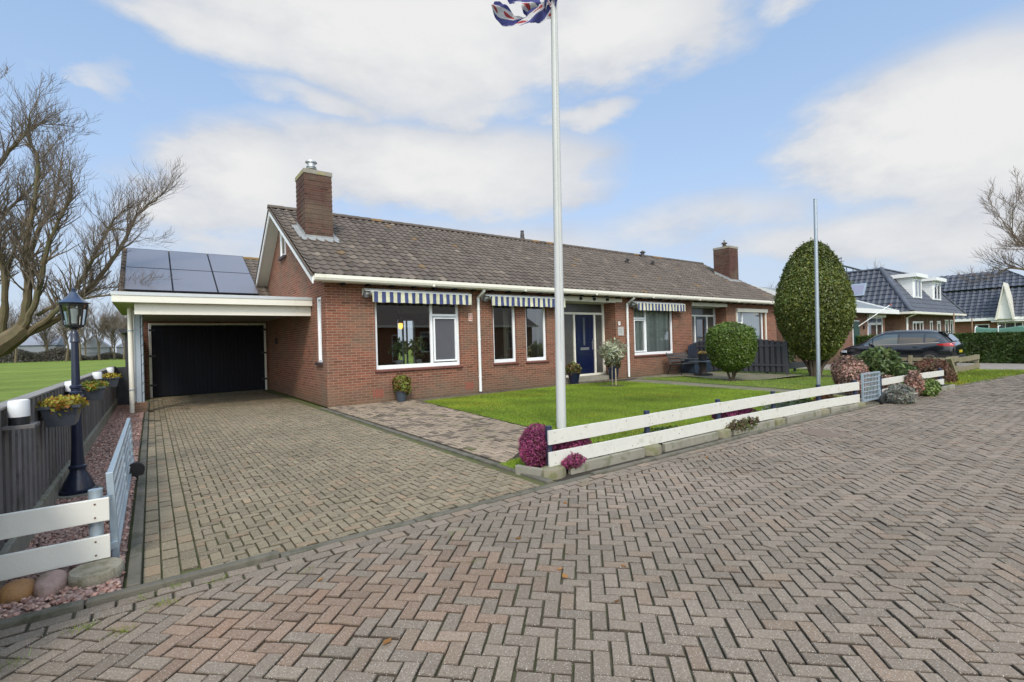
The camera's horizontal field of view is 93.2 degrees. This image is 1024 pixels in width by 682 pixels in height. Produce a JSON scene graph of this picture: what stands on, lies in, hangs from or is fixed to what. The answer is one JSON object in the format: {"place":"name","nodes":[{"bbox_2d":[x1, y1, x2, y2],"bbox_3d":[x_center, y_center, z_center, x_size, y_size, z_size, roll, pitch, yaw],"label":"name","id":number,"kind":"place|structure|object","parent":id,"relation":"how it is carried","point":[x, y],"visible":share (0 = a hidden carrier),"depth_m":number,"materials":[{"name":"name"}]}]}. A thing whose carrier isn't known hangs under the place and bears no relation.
{"place":"outdoors","nodes":[
{"label":"outdoors","id":0,"kind":"place"},
{"bbox_2d":[0,404,143,619],"bbox_3d":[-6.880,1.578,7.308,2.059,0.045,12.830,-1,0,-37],"label":"gravel","id":1,"kind":"structure","parent":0,"point":[76,593],"depth_m":3.71,"materials":[{"name":"gravel"}]},
{"bbox_2d":[0,578,34,605],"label":"boulder","id":2,"kind":"object","parent":1,"relation":"on","point":[18,590],"visible":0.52,"depth_m":2.69,"materials":[{"name":"stone"}]},
{"bbox_2d":[33,569,67,597],"bbox_3d":[-2.685,1.429,2.821,0.152,0.154,0.243,-1,0,-37],"label":"boulder","id":3,"kind":"object","parent":1,"relation":"on","point":[48,583],"visible":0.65,"depth_m":2.77,"materials":[{"name":"stone"}]},
{"bbox_2d":[0,488,124,588],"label":"rail fence","id":4,"kind":"object","parent":1,"relation":"on","point":[93,550],"visible":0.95,"depth_m":2.93,"materials":[{"name":"white paint"}]},
{"bbox_2d":[103,418,144,557],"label":"farm gate","id":5,"kind":"structure","parent":4,"relation":"attached to","point":[118,500],"depth_m":3.88,"materials":[{"name":"metal"}]},
{"bbox_2d":[56,286,104,499],"bbox_3d":[-4.268,0.487,4.741,0.400,2.062,0.380,-1,0,-37],"label":"garden lamp post","id":6,"kind":"object","parent":1,"relation":"on","point":[78,481],"visible":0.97,"depth_m":4.71,"materials":[{"name":"metal"}]},
{"bbox_2d":[122,390,554,593],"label":"driveway","id":7,"kind":"structure","parent":0,"point":[392,477],"depth_m":5.03,"materials":[{"name":"brick"}]},
{"bbox_2d":[117,385,802,644],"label":"fallen leaves","id":8,"kind":"object","parent":7,"relation":"on","point":[389,639],"visible":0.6,"depth_m":2.88,"materials":[{"name":"brown plant"}]},
{"bbox_2d":[0,346,1022,608],"bbox_3d":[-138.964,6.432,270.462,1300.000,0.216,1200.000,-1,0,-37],"label":"ground","id":9,"kind":"structure","parent":0,"point":[20,378],"depth_m":39.07,"materials":[{"name":"plant"}]},
{"bbox_2d":[0,299,40,362],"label":"bare tree","id":10,"kind":"object","parent":9,"relation":"on","point":[9,322],"visible":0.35,"depth_m":113.09,"materials":[{"name":"grey plant"}]},
{"bbox_2d":[2,335,66,361],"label":"barn","id":11,"kind":"structure","parent":9,"relation":"on","point":[30,343],"depth_m":134.59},
{"bbox_2d":[14,294,60,361],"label":"bare tree","id":12,"kind":"object","parent":9,"relation":"on","point":[45,333],"visible":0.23,"depth_m":119.23,"materials":[{"name":"grey plant"}]},
{"bbox_2d":[30,316,67,348],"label":"bare tree","id":13,"kind":"object","parent":9,"relation":"on","point":[50,337],"visible":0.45,"depth_m":134.23,"materials":[{"name":"grey plant"}]},
{"bbox_2d":[0,366,117,587],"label":"board fence","id":14,"kind":"object","parent":9,"relation":"on","point":[34,465],"visible":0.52,"depth_m":4.00,"materials":[{"name":"grey wood"}]},
{"bbox_2d":[1,399,39,430],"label":"fence light","id":15,"kind":"object","parent":14,"relation":"attached to","point":[18,414],"visible":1,"depth_m":3.12,"materials":[{"name":"plastic"}]},
{"bbox_2d":[35,394,89,427],"bbox_3d":[-3.853,0.584,4.159,0.355,0.259,0.521,-1,0,-37],"label":"flower box","id":16,"kind":"object","parent":14,"relation":"attached to","point":[61,410],"visible":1,"depth_m":4.04,"materials":[{"name":"plastic"}]},
{"bbox_2d":[80,379,108,400],"bbox_3d":[-5.481,0.629,6.348,0.338,0.278,0.519,-1,0,-37],"label":"flower box","id":17,"kind":"object","parent":14,"relation":"attached to","point":[94,390],"visible":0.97,"depth_m":6.23,"materials":[{"name":"plastic"}]},
{"bbox_2d":[102,372,121,386],"bbox_3d":[-7.318,0.698,8.803,0.378,0.261,0.497,-1,0,-37],"label":"flower box","id":18,"kind":"object","parent":14,"relation":"attached to","point":[112,379],"visible":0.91,"depth_m":8.69,"materials":[{"name":"plastic"}]},
{"bbox_2d":[116,367,135,405],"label":"garden gate","id":19,"kind":"structure","parent":14,"relation":"attached to","point":[122,392],"depth_m":12.85,"materials":[{"name":"brown wood"}]},
{"bbox_2d":[0,347,122,362],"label":"hedgerow","id":20,"kind":"object","parent":9,"relation":"on","point":[32,356],"visible":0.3,"depth_m":119.36,"materials":[{"name":"plant"}]},
{"bbox_2d":[37,303,95,360],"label":"bare tree","id":21,"kind":"object","parent":9,"relation":"on","point":[63,331],"visible":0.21,"depth_m":116.67,"materials":[{"name":"grey plant"}]},
{"bbox_2d":[41,292,98,360],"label":"bare tree","id":22,"kind":"object","parent":9,"relation":"on","point":[89,312],"visible":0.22,"depth_m":112.05,"materials":[{"name":"grey plant"}]},
{"bbox_2d":[67,319,99,355],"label":"bare tree","id":23,"kind":"object","parent":9,"relation":"on","point":[86,338],"visible":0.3,"depth_m":136.90,"materials":[{"name":"grey plant"}]},
{"bbox_2d":[0,58,187,357],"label":"willow tree","id":24,"kind":"object","parent":9,"relation":"on","point":[18,333],"visible":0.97,"depth_m":13.72,"materials":[{"name":"brown plant"}]},
{"bbox_2d":[81,336,110,355],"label":"barn","id":25,"kind":"structure","parent":9,"relation":"on","point":[92,348],"depth_m":141.05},
{"bbox_2d":[77,302,119,359],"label":"bare tree","id":26,"kind":"object","parent":9,"relation":"on","point":[103,327],"visible":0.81,"depth_m":118.06,"materials":[{"name":"grey plant"}]},
{"bbox_2d":[98,306,122,359],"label":"bare tree","id":27,"kind":"object","parent":9,"relation":"on","point":[113,332],"visible":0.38,"depth_m":123.60,"materials":[{"name":"grey plant"}]},
{"bbox_2d":[107,313,127,359],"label":"bare tree","id":28,"kind":"object","parent":9,"relation":"on","point":[123,323],"visible":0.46,"depth_m":116.30,"materials":[{"name":"grey plant"}]},
{"bbox_2d":[118,329,128,366],"bbox_3d":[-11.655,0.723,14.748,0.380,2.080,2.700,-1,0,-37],"label":"garden shed","id":29,"kind":"structure","parent":9,"relation":"on","point":[124,332],"depth_m":13.77,"materials":[{"name":"grey wood"}]},
{"bbox_2d":[126,402,148,587],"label":"gravel kerb","id":30,"kind":"structure","parent":9,"relation":"on","point":[134,576],"depth_m":3.79,"materials":[{"name":"concrete"}]},
{"bbox_2d":[110,248,311,413],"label":"garage","id":31,"kind":"structure","parent":9,"relation":"on","point":[205,317],"depth_m":15.31,"materials":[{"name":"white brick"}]},
{"bbox_2d":[149,325,211,397],"bbox_3d":[-10.489,0.615,15.372,1.628,2.234,0.095,-1,0,-37],"label":"garage door","id":32,"kind":"structure","parent":31,"relation":"in","point":[181,354],"depth_m":15.36,"materials":[{"name":"black wood"}]},
{"bbox_2d":[210,325,266,392],"bbox_3d":[-9.187,0.581,16.342,1.632,2.234,0.095,-1,0,-37],"label":"garage door","id":33,"kind":"structure","parent":31,"relation":"in","point":[237,351],"depth_m":16.30,"materials":[{"name":"black wood"}]},
{"bbox_2d":[320,408,552,483],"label":"path kerb","id":34,"kind":"structure","parent":9,"relation":"on","point":[506,468],"depth_m":6.30,"materials":[{"name":"concrete"}]},
{"bbox_2d":[255,160,776,406],"bbox_3d":[2.279,-1.901,20.791,22.830,6.580,8.313,-1,0,-37],"label":"brick bungalow","id":35,"kind":"object","parent":9,"relation":"on","point":[477,309],"visible":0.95,"depth_m":14.80,"materials":[{"name":"brick"}]},
{"bbox_2d":[278,233,286,260],"bbox_3d":[-6.917,-2.893,14.592,0.120,0.860,0.750,-1,0,-37],"label":"window","id":36,"kind":"structure","parent":35,"relation":"in","point":[283,255],"depth_m":14.64,"materials":[{"name":"white paint"}]},
{"bbox_2d":[315,297,322,364],"bbox_3d":[-4.639,-0.240,11.702,0.150,1.645,0.540,-1,0,-37],"label":"window","id":37,"kind":"structure","parent":35,"relation":"in","point":[319,298],"depth_m":11.82,"materials":[{"name":"white paint"}]},
{"bbox_2d":[387,336,410,364],"bbox_3d":[-3.025,0.288,12.896,0.693,0.848,0.455,-1,0,-37],"label":"houseplant","id":38,"kind":"object","parent":35,"relation":"on","point":[399,347],"visible":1,"depth_m":12.84,"materials":[{"name":"green plant"}]},
{"bbox_2d":[397,319,415,363],"bbox_3d":[-4.555,0.282,20.355,1.100,2.400,0.060,-1,0,-37],"label":"rear window","id":39,"kind":"structure","parent":35,"relation":"in","point":[414,332],"depth_m":20.43,"materials":[{"name":"white paint"}]},
{"bbox_2d":[408,336,428,363],"bbox_3d":[-2.569,0.279,13.227,0.600,0.843,0.433,-1,0,-37],"label":"houseplant","id":40,"kind":"object","parent":35,"relation":"on","point":[418,347],"visible":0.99,"depth_m":13.18,"materials":[{"name":"green plant"}]},
{"bbox_2d":[375,302,462,371],"bbox_3d":[-2.434,-0.187,12.737,2.500,1.873,0.190,-1,0,-37],"label":"window","id":41,"kind":"structure","parent":35,"relation":"in","point":[444,331],"depth_m":13.14,"materials":[{"name":"white paint"}]},
{"bbox_2d":[493,306,518,364],"bbox_3d":[-0.230,-0.244,14.380,0.920,1.873,0.190,-1,0,-37],"label":"window","id":42,"kind":"structure","parent":35,"relation":"in","point":[498,361],"depth_m":14.61,"materials":[{"name":"white paint"}]},
{"bbox_2d":[525,306,549,362],"bbox_3d":[0.741,-0.269,15.103,0.920,1.873,0.190,-1,0,-37],"label":"window","id":43,"kind":"structure","parent":35,"relation":"in","point":[534,359],"depth_m":15.34,"materials":[{"name":"white paint"}]},
{"bbox_2d":[575,315,594,373],"bbox_3d":[2.567,0.114,17.101,0.930,2.080,0.110,-1,0,-37],"label":"door","id":44,"kind":"structure","parent":35,"relation":"in","point":[584,335],"depth_m":17.11,"materials":[{"name":"blue paint"}]},
{"bbox_2d":[633,306,672,356],"bbox_3d":[5.439,-0.379,18.603,2.500,1.893,0.190,-1,0,-37],"label":"window","id":45,"kind":"structure","parent":35,"relation":"in","point":[644,353],"depth_m":18.36,"materials":[{"name":"white paint"}]},
{"bbox_2d":[695,317,705,341],"bbox_3d":[8.352,-0.035,21.426,0.860,2.080,0.065,-1,0,-37],"label":"door","id":46,"kind":"structure","parent":35,"relation":"in","point":[704,318],"depth_m":21.60,"materials":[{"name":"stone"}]},
{"bbox_2d":[751,285,898,364],"bbox_3d":[17.638,-1.068,30.193,9.735,4.546,9.070,-1,0,-37],"label":"neighbour bungalow","id":47,"kind":"object","parent":9,"relation":"on","point":[870,320],"visible":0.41,"depth_m":27.86,"materials":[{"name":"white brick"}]},
{"bbox_2d":[853,321,859,344],"bbox_3d":[19.388,-0.038,27.214,0.840,2.126,0.022,-1,0,-37],"label":"green door","id":48,"kind":"structure","parent":47,"relation":"in","point":[856,323],"depth_m":27.15,"materials":[{"name":"paint"}]},
{"bbox_2d":[866,314,885,334],"bbox_3d":[21.836,-0.439,29.020,2.900,2.310,0.180,-1,0,-37],"label":"window","id":49,"kind":"structure","parent":47,"relation":"in","point":[875,324],"depth_m":29.03,"materials":[{"name":"white paint"}]},
{"bbox_2d":[840,257,966,333],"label":"hipped house","id":50,"kind":"structure","parent":9,"relation":"on","point":[920,302],"depth_m":33.19,"materials":[{"name":"tile"}]},
{"bbox_2d":[913,321,923,330],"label":"window","id":51,"kind":"structure","parent":50,"relation":"in","point":[917,325],"depth_m":32.92,"materials":[{"name":"white paint"}]},
{"bbox_2d":[865,354,979,373],"bbox_3d":[14.820,0.891,18.644,5.720,0.798,4.275,-1,0,-37],"label":"wooden fence","id":52,"kind":"object","parent":9,"relation":"on","point":[952,360],"visible":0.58,"depth_m":17.72,"materials":[{"name":"brown wood"}]},
{"bbox_2d":[856,331,1023,363],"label":"hedge","id":53,"kind":"object","parent":9,"relation":"on","point":[998,347],"visible":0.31,"depth_m":22.65,"materials":[{"name":"green plant"}]},
{"bbox_2d":[936,270,1023,333],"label":"gabled house","id":54,"kind":"structure","parent":9,"relation":"on","point":[982,304],"depth_m":44.03,"materials":[{"name":"tile"}]},
{"bbox_2d":[997,322,1023,327],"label":"window","id":55,"kind":"structure","parent":54,"relation":"in","point":[1003,324],"depth_m":42.25,"materials":[{"name":"white paint"}]},
{"bbox_2d":[951,166,1023,288],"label":"street tree","id":56,"kind":"object","parent":9,"relation":"on","point":[1016,239],"visible":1,"depth_m":20.04,"materials":[{"name":"brown plant"}]},
{"bbox_2d":[974,325,1023,332],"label":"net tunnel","id":57,"kind":"structure","parent":9,"relation":"on","point":[1008,329],"depth_m":25.68,"materials":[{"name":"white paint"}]},
{"bbox_2d":[0,374,1023,681],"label":"street paving","id":58,"kind":"structure","parent":0,"point":[912,514],"depth_m":2.72,"materials":[{"name":"brick"}]},
{"bbox_2d":[0,481,585,669],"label":"joint grass","id":59,"kind":"structure","parent":58,"relation":"on","point":[160,603],"depth_m":2.63,"materials":[{"name":"plant"}]},
{"bbox_2d":[861,371,884,403],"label":"gate","id":60,"kind":"structure","parent":58,"relation":"on","point":[880,397],"depth_m":9.31,"materials":[{"name":"metal"}]},
{"bbox_2d":[883,382,918,404],"bbox_3d":[7.531,1.052,9.377,0.676,0.525,0.536,-1,0,-37],"label":"lavender","id":61,"kind":"object","parent":58,"relation":"on","point":[900,393],"visible":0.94,"depth_m":9.23,"materials":[{"name":"grey plant"}]},
{"bbox_2d":[903,369,925,394],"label":"hydrangea","id":62,"kind":"object","parent":58,"relation":"on","point":[914,379],"visible":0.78,"depth_m":10.03,"materials":[{"name":"plant"}]},
{"bbox_2d":[919,378,942,396],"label":"green shrub","id":63,"kind":"object","parent":58,"relation":"on","point":[933,387],"visible":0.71,"depth_m":10.23,"materials":[{"name":"green plant"}]},
{"bbox_2d":[0,0,1023,352],"label":"sky","id":64,"kind":"structure","parent":0,"point":[688,127],"materials":[{"name":"blue"}]},
{"bbox_2d":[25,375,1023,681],"bbox_3d":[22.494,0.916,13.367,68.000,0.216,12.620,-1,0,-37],"label":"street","id":65,"kind":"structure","parent":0,"point":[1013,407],"depth_m":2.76,"materials":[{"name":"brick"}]},
{"bbox_2d":[0,375,1011,630],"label":"street kerb","id":66,"kind":"structure","parent":65,"relation":"on","point":[74,607],"depth_m":3.17,"materials":[{"name":"concrete"}]},
{"bbox_2d":[327,376,861,481],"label":"garden ground","id":67,"kind":"structure","parent":0,"point":[567,476],"depth_m":5.99,"materials":[{"name":"soil"}]},
{"bbox_2d":[829,355,870,388],"bbox_3d":[8.200,0.824,11.796,0.840,0.996,0.878,-1,0,-37],"label":"hydrangea","id":68,"kind":"object","parent":67,"relation":"on","point":[839,367],"visible":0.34,"depth_m":11.70,"materials":[{"name":"plant"}]},
{"bbox_2d":[838,366,868,394],"bbox_3d":[7.656,0.930,10.856,0.655,0.735,0.587,-1,0,-37],"label":"hydrangea","id":69,"kind":"object","parent":67,"relation":"on","point":[849,375],"visible":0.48,"depth_m":10.72,"materials":[{"name":"plant"}]},
{"bbox_2d":[328,372,877,462],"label":"garden path","id":70,"kind":"structure","parent":0,"point":[489,438],"depth_m":8.42,"materials":[{"name":"brick"}]},
{"bbox_2d":[391,374,411,401],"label":"potted plant","id":71,"kind":"object","parent":70,"relation":"on","point":[401,386],"visible":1,"depth_m":11.96,"materials":[{"name":"plant"}]},
{"bbox_2d":[565,361,581,383],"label":"potted plant","id":72,"kind":"object","parent":70,"relation":"on","point":[573,370],"visible":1,"depth_m":15.53,"materials":[{"name":"green plant"}]},
{"bbox_2d":[604,359,621,378],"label":"potted plant","id":73,"kind":"object","parent":70,"relation":"on","point":[611,367],"visible":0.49,"depth_m":16.87,"materials":[{"name":"blue plant"}]},
{"bbox_2d":[423,368,902,468],"bbox_3d":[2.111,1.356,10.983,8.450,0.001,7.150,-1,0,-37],"label":"lawn","id":74,"kind":"structure","parent":0,"point":[596,439],"depth_m":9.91,"materials":[{"name":"plant"}]},
{"bbox_2d":[550,0,565,428],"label":"flagpole","id":75,"kind":"object","parent":74,"relation":"on","point":[559,334],"visible":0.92,"depth_m":7.64,"materials":[{"name":"metal"}]},
{"bbox_2d":[491,0,556,26],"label":"flag","id":76,"kind":"object","parent":75,"relation":"attached to","point":[536,11],"visible":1,"depth_m":7.61,"materials":[{"name":"fabric"}]},
{"bbox_2d":[628,372,861,399],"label":"patio","id":77,"kind":"structure","parent":0,"point":[743,376],"depth_m":15.95,"materials":[{"name":"stone"}]},
{"bbox_2d":[666,352,699,374],"bbox_3d":[6.591,0.841,18.614,1.330,0.853,0.692,-1,0,-37],"label":"garden bench","id":78,"kind":"object","parent":77,"relation":"on","point":[679,356],"visible":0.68,"depth_m":18.61,"materials":[{"name":"black paint"}]},
{"bbox_2d":[682,357,713,372],"bbox_3d":[7.465,0.953,19.311,1.600,0.570,0.700,-1,0,-37],"label":"storage box","id":79,"kind":"object","parent":77,"relation":"on","point":[692,367],"visible":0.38,"depth_m":18.86,"materials":[{"name":"plastic"}]},
{"bbox_2d":[688,360,712,375],"bbox_3d":[6.980,0.984,17.703,0.740,0.525,0.740,-1,0,-37],"label":"pedestal table","id":80,"kind":"object","parent":77,"relation":"on","point":[703,368],"visible":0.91,"depth_m":17.59,"materials":[{"name":"black paint"}]},
{"bbox_2d":[696,339,788,373],"bbox_3d":[8.576,0.554,18.459,0.100,1.300,3.690,-1,0,-37],"label":"board fence","id":81,"kind":"object","parent":77,"relation":"on","point":[772,356],"visible":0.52,"depth_m":17.49,"materials":[{"name":"grey wood"}]},
{"bbox_2d":[688,340,704,356],"bbox_3d":[7.705,0.579,19.960,1.475,1.249,0.050,-1,0,-37],"label":"fence screen","id":82,"kind":"object","parent":81,"relation":"attached to","point":[692,350],"visible":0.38,"depth_m":19.66,"materials":[{"name":"grey"}]},
{"bbox_2d":[561,384,948,472],"bbox_3d":[6.125,1.340,9.165,14.468,0.300,1.032,-1,0,-36],"label":"flower bed","id":83,"kind":"object","parent":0,"point":[849,394],"visible":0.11,"depth_m":9.87,"materials":[{"name":"soil"}]},
{"bbox_2d":[518,422,556,467],"bbox_3d":[0.268,1.139,5.198,0.431,0.526,0.429,-1,0,-37],"label":"heather","id":84,"kind":"object","parent":83,"relation":"on","point":[533,448],"visible":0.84,"depth_m":5.08,"materials":[{"name":"plant"}]},
{"bbox_2d":[560,452,586,469],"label":"heather","id":85,"kind":"object","parent":83,"relation":"on","point":[575,460],"visible":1,"depth_m":5.08,"materials":[{"name":"plant"}]},
{"bbox_2d":[555,438,591,450],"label":"heather","id":86,"kind":"object","parent":83,"relation":"on","point":[571,444],"visible":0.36,"depth_m":5.26,"materials":[{"name":"plant"}]},
{"bbox_2d":[640,425,678,443],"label":"bed plant","id":87,"kind":"object","parent":83,"relation":"on","point":[661,428],"visible":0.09,"depth_m":6.37,"materials":[{"name":"green plant"}]},
{"bbox_2d":[541,380,865,479],"bbox_3d":[3.411,1.084,7.061,7.559,0.550,0.309,-1,0,-34],"label":"rail fence","id":88,"kind":"object","parent":83,"relation":"on","point":[555,469],"visible":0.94,"depth_m":6.20,"materials":[{"name":"white wood"}]},
{"bbox_2d":[711,408,752,419],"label":"heather","id":89,"kind":"object","parent":83,"relation":"on","point":[734,413],"visible":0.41,"depth_m":7.11,"materials":[{"name":"plant"}]},
{"bbox_2d":[515,384,954,475],"bbox_3d":[5.465,1.260,8.301,12.578,0.191,0.375,-1,0,-32],"label":"bed edging","id":90,"kind":"object","parent":83,"relation":"on","point":[608,460],"visible":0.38,"depth_m":6.07,"materials":[{"name":"concrete"}]},
{"bbox_2d":[725,414,759,432],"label":"bed plant","id":91,"kind":"object","parent":83,"relation":"on","point":[743,423],"visible":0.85,"depth_m":6.96,"materials":[{"name":"green plant"}]},
{"bbox_2d":[761,400,797,415],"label":"bed plant","id":92,"kind":"object","parent":83,"relation":"on","point":[785,404],"visible":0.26,"depth_m":8.05,"materials":[{"name":"green plant"}]},
{"bbox_2d":[870,374,899,390],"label":"hydrangea","id":93,"kind":"object","parent":83,"relation":"on","point":[883,377],"visible":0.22,"depth_m":10.75,"materials":[{"name":"plant"}]},
{"bbox_2d":[877,368,943,401],"bbox_3d":[8.787,0.930,10.604,3.576,0.520,0.100,-1,0,-33],"label":"rail fence","id":94,"kind":"object","parent":83,"relation":"on","point":[939,373],"visible":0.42,"depth_m":10.23,"materials":[{"name":"wood"}]},
{"bbox_2d":[920,362,958,383],"bbox_3d":[11.360,0.988,12.946,0.922,0.844,0.838,-1,0,-37],"label":"border shrub","id":95,"kind":"object","parent":83,"relation":"on","point":[949,375],"visible":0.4,"depth_m":12.70,"materials":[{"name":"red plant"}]},
{"bbox_2d":[641,369,902,392],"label":"side lawn","id":96,"kind":"structure","parent":0,"point":[828,381],"depth_m":14.71,"materials":[{"name":"plant"}]},
{"bbox_2d":[602,375,832,386],"bbox_3d":[6.851,1.265,15.496,8.835,0.090,1.222,-2,0,-17],"label":"bare soil patch","id":97,"kind":"object","parent":96,"relation":"on","point":[722,380],"visible":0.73,"depth_m":15.11,"materials":[{"name":"soil"}]},
{"bbox_2d":[597,337,627,384],"bbox_3d":[3.107,0.603,14.600,1.102,1.484,0.829,-1,0,-37],"label":"olive tree","id":98,"kind":"object","parent":97,"relation":"on","point":[612,352],"visible":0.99,"depth_m":14.44,"materials":[{"name":"green plant"}]},
{"bbox_2d":[705,321,759,379],"bbox_3d":[6.924,0.307,15.295,1.571,1.885,1.607,-1,0,-37],"label":"topiary bush","id":99,"kind":"object","parent":97,"relation":"on","point":[730,346],"visible":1,"depth_m":14.83,"materials":[{"name":"green plant"}]},
{"bbox_2d":[766,361,805,373],"bbox_3d":[11.562,1.049,19.759,4.900,0.450,0.130,-1,0,-37],"label":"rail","id":100,"kind":"object","parent":96,"relation":"on","point":[794,365],"visible":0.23,"depth_m":19.72,"materials":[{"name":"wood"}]},
{"bbox_2d":[772,237,857,375],"bbox_3d":[10.443,-1.164,16.794,2.506,4.862,2.525,-1,0,-37],"label":"topiary bush","id":101,"kind":"object","parent":96,"relation":"on","point":[794,308],"visible":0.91,"depth_m":16.11,"materials":[{"name":"green plant"}]},
{"bbox_2d":[813,198,820,384],"bbox_3d":[8.128,-1.308,12.915,0.233,5.011,0.097,-1,0,-37],"label":"steel pole","id":102,"kind":"object","parent":96,"relation":"on","point":[818,369],"visible":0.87,"depth_m":12.88,"materials":[{"name":"metal"}]},
{"bbox_2d":[854,345,904,379],"bbox_3d":[9.734,0.728,12.844,1.028,1.261,1.076,-1,0,-37],"label":"rhododendron","id":103,"kind":"object","parent":96,"relation":"on","point":[883,360],"visible":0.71,"depth_m":12.57,"materials":[{"name":"green plant"}]},
{"bbox_2d":[897,362,919,375],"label":"border shrub","id":104,"kind":"object","parent":96,"relation":"on","point":[908,367],"visible":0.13,"depth_m":13.77,"materials":[{"name":"green plant"}]},
{"bbox_2d":[796,362,1023,369],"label":"side driveway","id":105,"kind":"structure","parent":0,"point":[999,366],"depth_m":21.06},
{"bbox_2d":[840,330,965,361],"bbox_3d":[18.189,0.329,22.808,2.115,1.648,4.439,-1,0,-37],"label":"parked car","id":106,"kind":"object","parent":105,"relation":"on","point":[926,344],"visible":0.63,"depth_m":21.64,"materials":[{"name":"black paint"}]},
{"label":"grass verge","id":107,"kind":"structure","parent":0,"visible":0},
{"bbox_2d":[912,358,953,370],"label":"border shrub","id":108,"kind":"object","parent":107,"relation":"on","point":[923,363],"visible":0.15,"depth_m":14.67,"materials":[{"name":"brown plant"}]},
{"bbox_2d":[944,368,1023,384],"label":"long grass","id":109,"kind":"structure","parent":107,"relation":"on","point":[970,376],"depth_m":15.36,"materials":[{"name":"plant"}]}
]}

